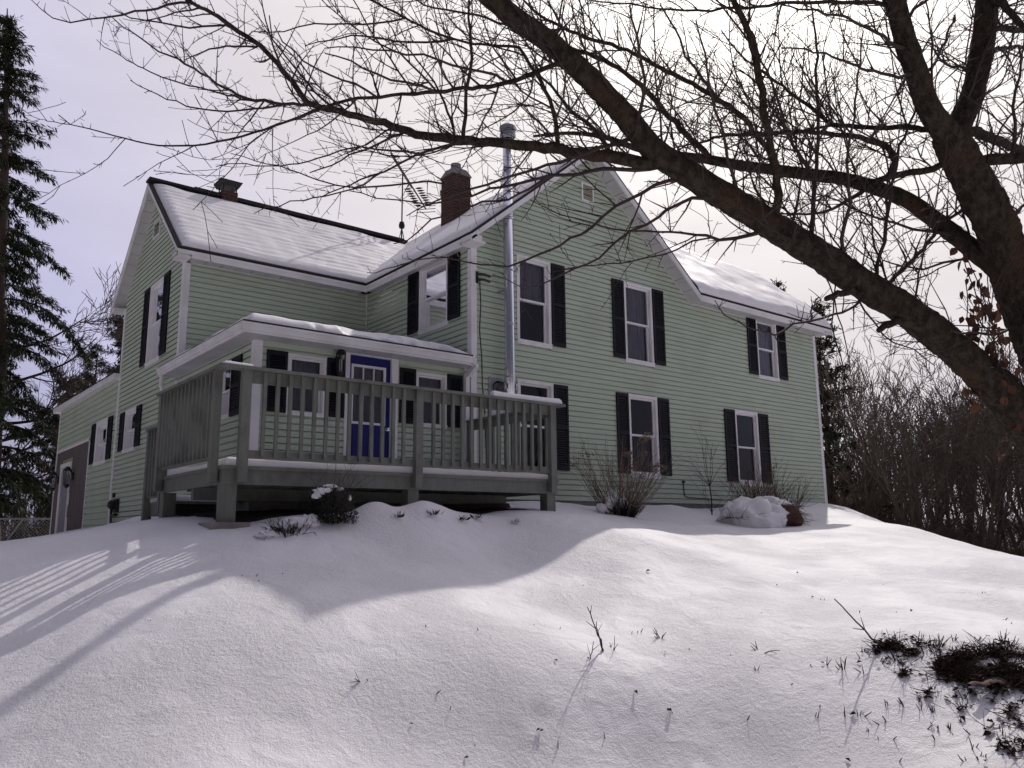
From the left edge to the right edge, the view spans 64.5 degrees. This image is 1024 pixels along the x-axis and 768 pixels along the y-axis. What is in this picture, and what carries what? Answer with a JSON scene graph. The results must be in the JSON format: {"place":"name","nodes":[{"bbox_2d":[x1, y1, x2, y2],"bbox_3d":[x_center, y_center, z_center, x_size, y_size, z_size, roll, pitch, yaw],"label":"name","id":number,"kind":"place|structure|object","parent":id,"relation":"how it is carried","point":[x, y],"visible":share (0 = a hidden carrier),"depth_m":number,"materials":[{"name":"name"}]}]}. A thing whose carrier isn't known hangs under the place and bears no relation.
{"place":"outdoors","nodes":[
{"label":"outdoors","id":0,"kind":"place"},
{"bbox_2d":[177,508,527,521],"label":"bare soil","id":1,"kind":"structure","parent":0,"point":[247,516],"depth_m":10.38,"materials":[{"name":"brown soil"}]},
{"bbox_2d":[443,503,510,510],"bbox_3d":[-0.560,2.009,13.049,1.250,0.190,0.260,8,-13,-38],"label":"timber","id":2,"kind":"object","parent":1,"relation":"on","point":[460,507],"visible":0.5,"depth_m":12.90,"materials":[{"name":"black wood"}]},
{"bbox_2d":[0,444,1023,767],"bbox_3d":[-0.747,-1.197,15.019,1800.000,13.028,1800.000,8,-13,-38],"label":"ground","id":3,"kind":"structure","parent":0,"point":[224,658],"depth_m":6.95,"materials":[{"name":"white snow"}]},
{"bbox_2d":[0,518,50,540],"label":"wire fence","id":4,"kind":"object","parent":3,"relation":"on","point":[18,524],"visible":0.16,"depth_m":24.99,"materials":[{"name":"grey metal"}]},
{"bbox_2d":[1,510,49,540],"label":"thicket","id":5,"kind":"object","parent":3,"relation":"on","point":[8,530],"visible":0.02,"depth_m":29.86,"materials":[{"name":"brown plant"}]},
{"bbox_2d":[1,460,49,536],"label":"wood","id":6,"kind":"object","parent":3,"relation":"on","point":[24,511],"visible":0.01,"depth_m":73.83,"materials":[{"name":"brown plant"}]},
{"bbox_2d":[1,374,92,539],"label":"spruce tree","id":7,"kind":"object","parent":3,"relation":"on","point":[48,441],"visible":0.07,"depth_m":31.20,"materials":[{"name":"green plant"}]},
{"bbox_2d":[0,8,123,540],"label":"hemlock tree","id":8,"kind":"object","parent":3,"relation":"on","point":[28,481],"visible":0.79,"depth_m":29.11,"materials":[{"name":"green plant"}]},
{"bbox_2d":[46,314,123,461],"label":"pine tree","id":9,"kind":"object","parent":3,"relation":"on","point":[117,343],"visible":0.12,"depth_m":43.90,"materials":[{"name":"green plant"}]},
{"bbox_2d":[74,341,111,394],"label":"pine tree","id":10,"kind":"object","parent":3,"relation":"on","point":[95,353],"visible":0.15,"depth_m":47.01,"materials":[{"name":"green plant"}]},
{"bbox_2d":[259,516,316,539],"bbox_3d":[-2.509,1.612,9.125,0.623,0.287,0.450,2,-11,-14],"label":"evergreen bush","id":11,"kind":"object","parent":3,"relation":"on","point":[277,530],"visible":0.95,"depth_m":9.08,"materials":[{"name":"green plant"}]},
{"bbox_2d":[253,513,320,537],"bbox_3d":[-2.545,1.615,9.215,0.805,0.290,0.324,8,-13,-38],"label":"snow clump","id":12,"kind":"object","parent":11,"relation":"on","point":[292,520],"visible":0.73,"depth_m":9.22,"materials":[{"name":"white snow"}]},
{"bbox_2d":[303,452,367,524],"bbox_3d":[-2.135,1.243,9.661,0.872,0.878,0.697,8,-13,-38],"label":"evergreen bush","id":13,"kind":"object","parent":3,"relation":"on","point":[322,505],"visible":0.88,"depth_m":9.57,"materials":[{"name":"green plant"}]},
{"bbox_2d":[311,484,351,500],"bbox_3d":[-2.169,1.292,9.631,0.477,0.201,0.267,8,-13,-38],"label":"snow clump","id":14,"kind":"object","parent":13,"relation":"on","point":[317,493],"visible":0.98,"depth_m":9.51,"materials":[{"name":"white snow"}]},
{"bbox_2d":[141,362,565,529],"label":"deck","id":15,"kind":"structure","parent":3,"relation":"on","point":[185,431],"depth_m":10.92,"materials":[{"name":"grey paint"}]},
{"bbox_2d":[153,495,236,501],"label":"landing snow","id":16,"kind":"structure","parent":15,"relation":"on","point":[183,497],"depth_m":11.69,"materials":[{"name":"white snow"}]},
{"bbox_2d":[223,361,252,365],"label":"rail snow","id":17,"kind":"structure","parent":15,"relation":"on","point":[232,362],"depth_m":9.64,"materials":[{"name":"white snow"}]},
{"bbox_2d":[167,457,547,478],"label":"deck snow","id":18,"kind":"structure","parent":15,"relation":"on","point":[296,464],"depth_m":10.74,"materials":[{"name":"white snow"}]},
{"bbox_2d":[484,410,510,416],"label":"rail snow","id":19,"kind":"structure","parent":15,"relation":"on","point":[494,412],"depth_m":13.96,"materials":[{"name":"white snow"}]},
{"bbox_2d":[490,391,561,403],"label":"rail snow","id":20,"kind":"structure","parent":15,"relation":"on","point":[526,397],"depth_m":12.38,"materials":[{"name":"white snow"}]},
{"bbox_2d":[427,509,443,514],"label":"leaf tuft","id":21,"kind":"object","parent":3,"relation":"on","point":[430,513],"visible":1,"depth_m":10.38,"materials":[{"name":"brown plant"}]},
{"bbox_2d":[49,122,831,534],"bbox_3d":[-2.763,0.046,23.493,16.355,9.620,16.740,8,-13,-38],"label":"farmhouse","id":22,"kind":"object","parent":3,"relation":"on","point":[667,354],"visible":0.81,"depth_m":17.15,"materials":[{"name":"green paint"}]},
{"bbox_2d":[54,461,71,533],"bbox_3d":[-12.651,3.312,22.890,0.095,2.150,1.450,8,-13,-38],"label":"side door","id":23,"kind":"structure","parent":22,"relation":"in","point":[63,499],"depth_m":22.94,"materials":[{"name":"white paint"}]},
{"bbox_2d":[92,417,107,466],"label":"window","id":24,"kind":"structure","parent":22,"relation":"in","point":[101,426],"depth_m":20.18,"materials":[{"name":"white paint"}]},
{"bbox_2d":[121,402,172,468],"bbox_3d":[-8.087,1.051,18.077,0.852,1.716,1.755,8,-13,-38],"label":"window","id":25,"kind":"structure","parent":22,"relation":"in","point":[129,426],"depth_m":18.10,"materials":[{"name":"white paint"}]},
{"bbox_2d":[144,275,180,381],"bbox_3d":[-7.228,-1.277,17.384,0.852,2.560,1.814,8,-13,-38],"label":"window","id":26,"kind":"structure","parent":22,"relation":"in","point":[156,293],"depth_m":17.38,"materials":[{"name":"white paint"}]},
{"bbox_2d":[221,360,230,419],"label":"window","id":27,"kind":"structure","parent":22,"relation":"in","point":[226,375],"depth_m":13.45,"materials":[{"name":"white paint"}]},
{"bbox_2d":[154,184,405,290],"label":"roof snow","id":28,"kind":"structure","parent":22,"relation":"on","point":[246,232],"depth_m":17.81,"materials":[{"name":"white snow"}]},
{"bbox_2d":[244,349,326,417],"bbox_3d":[-3.508,0.082,13.173,1.456,1.763,0.852,8,-13,-38],"label":"window","id":29,"kind":"structure","parent":22,"relation":"in","point":[296,362],"depth_m":13.01,"materials":[{"name":"white paint"}]},
{"bbox_2d":[174,313,478,357],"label":"roof snow","id":30,"kind":"structure","parent":22,"relation":"on","point":[334,329],"depth_m":13.28,"materials":[{"name":"white snow"}]},
{"bbox_2d":[342,352,398,463],"bbox_3d":[-2.367,0.550,13.541,1.000,2.190,0.170,8,-13,-38],"label":"front door","id":31,"kind":"structure","parent":22,"relation":"in","point":[356,367],"depth_m":13.62,"materials":[{"name":"blue paint"}]},
{"bbox_2d":[342,144,437,238],"bbox_3d":[-2.892,-4.758,22.651,2.603,2.183,4.027,-2,-10,8],"label":"tv antenna","id":32,"kind":"object","parent":22,"relation":"attached to","point":[401,225],"visible":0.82,"depth_m":22.23,"materials":[{"name":"black metal"}]},
{"bbox_2d":[382,370,447,428],"bbox_3d":[-1.672,0.346,14.611,1.447,1.755,0.852,8,-13,-38],"label":"window","id":33,"kind":"structure","parent":22,"relation":"in","point":[429,380],"depth_m":14.46,"materials":[{"name":"grey glass"}]},
{"bbox_2d":[417,258,465,334],"bbox_3d":[-1.252,-1.717,16.361,0.852,2.147,1.820,8,-13,-38],"label":"window","id":34,"kind":"structure","parent":22,"relation":"in","point":[432,281],"depth_m":16.25,"materials":[{"name":"white paint"}]},
{"bbox_2d":[365,148,588,282],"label":"roof snow","id":35,"kind":"structure","parent":22,"relation":"on","point":[444,234],"depth_m":16.91,"materials":[{"name":"white snow"}]},
{"bbox_2d":[515,254,552,349],"bbox_3d":[0.189,-1.578,16.336,1.650,2.550,0.852,8,-13,-38],"label":"window","id":36,"kind":"structure","parent":22,"relation":"in","point":[536,331],"depth_m":16.31,"materials":[{"name":"glass"}]},
{"bbox_2d":[516,378,553,466],"bbox_3d":[0.216,0.870,15.892,1.685,2.535,0.852,8,-13,-38],"label":"window","id":37,"kind":"structure","parent":22,"relation":"in","point":[530,389],"depth_m":16.44,"materials":[{"name":"glass"}]},
{"bbox_2d":[624,281,655,367],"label":"window","id":38,"kind":"structure","parent":22,"relation":"in","point":[637,298],"depth_m":18.08,"materials":[{"name":"glass"}]},
{"bbox_2d":[627,392,660,478],"bbox_3d":[2.595,1.168,17.764,1.690,2.526,0.852,8,-13,-38],"label":"window","id":39,"kind":"structure","parent":22,"relation":"in","point":[643,409],"depth_m":18.03,"materials":[{"name":"grey glass"}]},
{"bbox_2d":[666,243,830,327],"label":"roof snow","id":40,"kind":"structure","parent":22,"relation":"on","point":[727,281],"depth_m":21.18,"materials":[{"name":"white snow"}]},
{"bbox_2d":[735,410,762,485],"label":"window","id":41,"kind":"structure","parent":22,"relation":"in","point":[747,430],"depth_m":20.20,"materials":[{"name":"grey glass"}]},
{"bbox_2d":[756,320,779,381],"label":"window","id":42,"kind":"structure","parent":22,"relation":"in","point":[767,351],"depth_m":21.06,"materials":[{"name":"grey glass"}]},
{"bbox_2d":[459,515,470,520],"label":"leaf tuft","id":43,"kind":"object","parent":3,"relation":"on","point":[464,518],"visible":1,"depth_m":10.66,"materials":[{"name":"plant"}]},
{"bbox_2d":[470,512,483,518],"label":"leaf tuft","id":44,"kind":"object","parent":3,"relation":"on","point":[476,516],"visible":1,"depth_m":10.90,"materials":[{"name":"plant"}]},
{"bbox_2d":[0,0,1023,459],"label":"fruit tree","id":45,"kind":"object","parent":3,"relation":"on","point":[964,164],"visible":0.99,"depth_m":5.15,"materials":[{"name":"brown plant"}]},
{"bbox_2d":[950,243,1023,462],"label":"dead vine","id":46,"kind":"object","parent":45,"relation":"hanging from","point":[1000,340],"visible":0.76,"depth_m":5.27,"materials":[{"name":"brown plant"}]},
{"bbox_2d":[586,606,603,649],"bbox_3d":[0.736,2.212,7.311,0.117,0.434,0.222,-9,-13,39],"label":"stick","id":47,"kind":"object","parent":3,"relation":"on","point":[594,626],"visible":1,"depth_m":7.30,"materials":[{"name":"brown wood"}]},
{"bbox_2d":[596,621,603,651],"bbox_3d":[0.785,2.279,7.262,0.091,0.298,0.122,-1,-10,1],"label":"stick","id":48,"kind":"object","parent":3,"relation":"on","point":[599,636],"visible":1,"depth_m":7.28,"materials":[{"name":"brown wood"}]},
{"bbox_2d":[566,428,686,517],"bbox_3d":[1.920,1.643,14.395,2.224,1.570,2.123,8,-13,-38],"label":"shrub","id":49,"kind":"object","parent":3,"relation":"on","point":[631,510],"visible":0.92,"depth_m":14.08,"materials":[{"name":"brown plant"}]},
{"bbox_2d":[596,489,635,512],"bbox_3d":[1.799,2.064,14.184,0.924,0.465,0.376,8,-13,-38],"label":"snow clump","id":50,"kind":"object","parent":49,"relation":"on","point":[601,508],"visible":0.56,"depth_m":13.98,"materials":[{"name":"white snow"}]},
{"bbox_2d":[675,423,738,514],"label":"sapling","id":51,"kind":"object","parent":3,"relation":"on","point":[709,484],"visible":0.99,"depth_m":16.76,"materials":[{"name":"brown plant"}]},
{"bbox_2d":[751,641,779,653],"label":"snow twig","id":52,"kind":"object","parent":3,"relation":"on","point":[765,652],"visible":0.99,"depth_m":7.38,"materials":[{"name":"brown plant"}]},
{"bbox_2d":[714,453,818,510],"bbox_3d":[5.373,2.266,17.761,3.187,1.435,2.248,8,-13,-38],"label":"shrub","id":53,"kind":"object","parent":3,"relation":"on","point":[757,487],"visible":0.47,"depth_m":17.49,"materials":[{"name":"brown plant"}]},
{"bbox_2d":[718,498,814,526],"bbox_3d":[4.819,2.585,15.778,2.766,0.741,1.411,8,-13,-38],"label":"snowy shrub","id":54,"kind":"object","parent":3,"relation":"on","point":[795,517],"visible":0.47,"depth_m":15.77,"materials":[{"name":"brown plant"}]},
{"bbox_2d":[716,496,791,527],"bbox_3d":[4.867,2.644,15.790,2.290,0.936,1.069,8,-13,-38],"label":"snow mound","id":55,"kind":"object","parent":54,"relation":"on","point":[773,510],"visible":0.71,"depth_m":15.22,"materials":[{"name":"white snow"}]},
{"bbox_2d":[770,279,786,291],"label":"cedar tree","id":56,"kind":"object","parent":3,"relation":"on","point":[779,285],"depth_m":32.47,"materials":[{"name":"green plant"}]},
{"bbox_2d":[835,656,846,669],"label":"snow twig","id":57,"kind":"object","parent":3,"relation":"on","point":[841,666],"visible":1,"depth_m":7.00,"materials":[{"name":"brown plant"}]},
{"bbox_2d":[811,302,901,516],"bbox_3d":[10.773,1.497,28.237,4.261,8.850,3.838,-4,-11,18],"label":"cedar tree","id":58,"kind":"object","parent":3,"relation":"on","point":[827,429],"visible":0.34,"depth_m":27.97,"materials":[{"name":"green plant"}]},
{"bbox_2d":[820,339,905,510],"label":"bare tree","id":59,"kind":"object","parent":3,"relation":"on","point":[851,498],"visible":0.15,"depth_m":33.59,"materials":[{"name":"brown plant"}]},
{"bbox_2d":[815,335,943,515],"bbox_3d":[11.380,1.733,26.232,4.709,7.994,4.368,8,-13,-38],"label":"bare tree","id":60,"kind":"object","parent":3,"relation":"on","point":[867,481],"visible":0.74,"depth_m":26.12,"materials":[{"name":"brown plant"}]},
{"bbox_2d":[819,329,967,517],"bbox_3d":[13.291,2.427,30.779,6.309,9.344,4.845,1,-10,-6],"label":"bare tree","id":61,"kind":"object","parent":3,"relation":"on","point":[886,498],"visible":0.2,"depth_m":30.13,"materials":[{"name":"brown plant"}]},
{"bbox_2d":[822,329,979,522],"bbox_3d":[18.148,2.735,39.003,8.463,11.782,5.387,-1,-10,2],"label":"bare tree","id":62,"kind":"object","parent":3,"relation":"on","point":[905,495],"visible":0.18,"depth_m":38.78,"materials":[{"name":"brown plant"}]},
{"bbox_2d":[834,337,991,538],"bbox_3d":[13.341,2.326,26.411,4.430,8.246,4.846,-1,-10,2],"label":"bare tree","id":63,"kind":"object","parent":3,"relation":"on","point":[946,506],"visible":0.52,"depth_m":25.98,"materials":[{"name":"brown plant"}]},
{"bbox_2d":[825,377,1023,525],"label":"wood","id":64,"kind":"object","parent":3,"relation":"on","point":[907,494],"visible":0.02,"depth_m":53.67,"materials":[{"name":"brown plant"}]},
{"bbox_2d":[844,317,1006,530],"bbox_3d":[11.950,1.518,24.314,5.755,8.012,3.663,4,-11,-24],"label":"bare tree","id":65,"kind":"object","parent":3,"relation":"on","point":[914,469],"visible":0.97,"depth_m":24.06,"materials":[{"name":"brown plant"}]},
{"bbox_2d":[827,480,1023,556],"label":"thicket","id":66,"kind":"object","parent":3,"relation":"on","point":[957,535],"visible":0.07,"depth_m":24.70,"materials":[{"name":"brown plant"}]},
{"bbox_2d":[873,354,991,530],"bbox_3d":[17.048,2.319,31.251,5.004,10.472,4.593,2,-11,-12],"label":"bare tree","id":67,"kind":"object","parent":3,"relation":"on","point":[945,388],"visible":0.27,"depth_m":31.68,"materials":[{"name":"brown plant"}]},
{"bbox_2d":[863,629,1023,760],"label":"grass","id":68,"kind":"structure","parent":3,"relation":"on","point":[959,665],"depth_m":6.60,"materials":[{"name":"plant"}]},
{"bbox_2d":[834,598,885,649],"bbox_3d":[3.128,2.175,7.278,0.469,0.498,0.054,0,-10,-3],"label":"stick","id":69,"kind":"object","parent":68,"relation":"on","point":[871,638],"visible":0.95,"depth_m":7.26,"materials":[{"name":"brown wood"}]},
{"bbox_2d":[877,345,1023,540],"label":"bare tree","id":70,"kind":"object","parent":3,"relation":"on","point":[962,493],"visible":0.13,"depth_m":33.79,"materials":[{"name":"brown plant"}]},
{"bbox_2d":[890,363,1023,549],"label":"bare tree","id":71,"kind":"object","parent":3,"relation":"on","point":[993,495],"visible":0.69,"depth_m":23.97,"materials":[{"name":"brown plant"}]},
{"bbox_2d":[895,343,1023,549],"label":"bare tree","id":72,"kind":"object","parent":3,"relation":"on","point":[974,496],"visible":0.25,"depth_m":29.16,"materials":[{"name":"brown plant"}]},
{"bbox_2d":[907,382,1021,552],"bbox_3d":[15.060,2.839,26.055,3.595,8.195,3.916,-2,-11,10],"label":"bare tree","id":73,"kind":"object","parent":3,"relation":"on","point":[1000,520],"visible":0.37,"depth_m":26.08,"materials":[{"name":"brown plant"}]},
{"bbox_2d":[913,367,1023,555],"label":"bare tree","id":74,"kind":"object","parent":3,"relation":"on","point":[1013,536],"visible":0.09,"depth_m":34.25,"materials":[{"name":"brown plant"}]},
{"bbox_2d":[919,367,1023,540],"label":"bare tree","id":75,"kind":"object","parent":3,"relation":"on","point":[1020,529],"visible":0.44,"depth_m":25.39,"materials":[{"name":"brown plant"}]},
{"bbox_2d":[929,311,1022,546],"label":"bare tree","id":76,"kind":"object","parent":3,"relation":"on","point":[990,417],"visible":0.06,"depth_m":37.49,"materials":[{"name":"brown plant"}]},
{"bbox_2d":[966,679,1006,685],"bbox_3d":[3.704,2.328,6.327,0.359,0.043,0.084,3,-11,-18],"label":"bark slab","id":77,"kind":"object","parent":3,"relation":"on","point":[986,682],"depth_m":6.30,"materials":[{"name":"brown plant"}]},
{"bbox_2d":[982,730,991,735],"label":"fallen leaf","id":78,"kind":"object","parent":3,"relation":"on","point":[986,732],"visible":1,"depth_m":5.78,"materials":[{"name":"brown plant"}]},
{"bbox_2d":[979,320,1023,475],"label":"bare tree","id":79,"kind":"object","parent":3,"relation":"on","point":[1011,358],"visible":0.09,"depth_m":38.17,"materials":[{"name":"brown plant"}]},
{"bbox_2d":[0,0,1023,533],"label":"sky","id":80,"kind":"structure","parent":0,"point":[101,212],"materials":[{"name":"white"}]}
]}

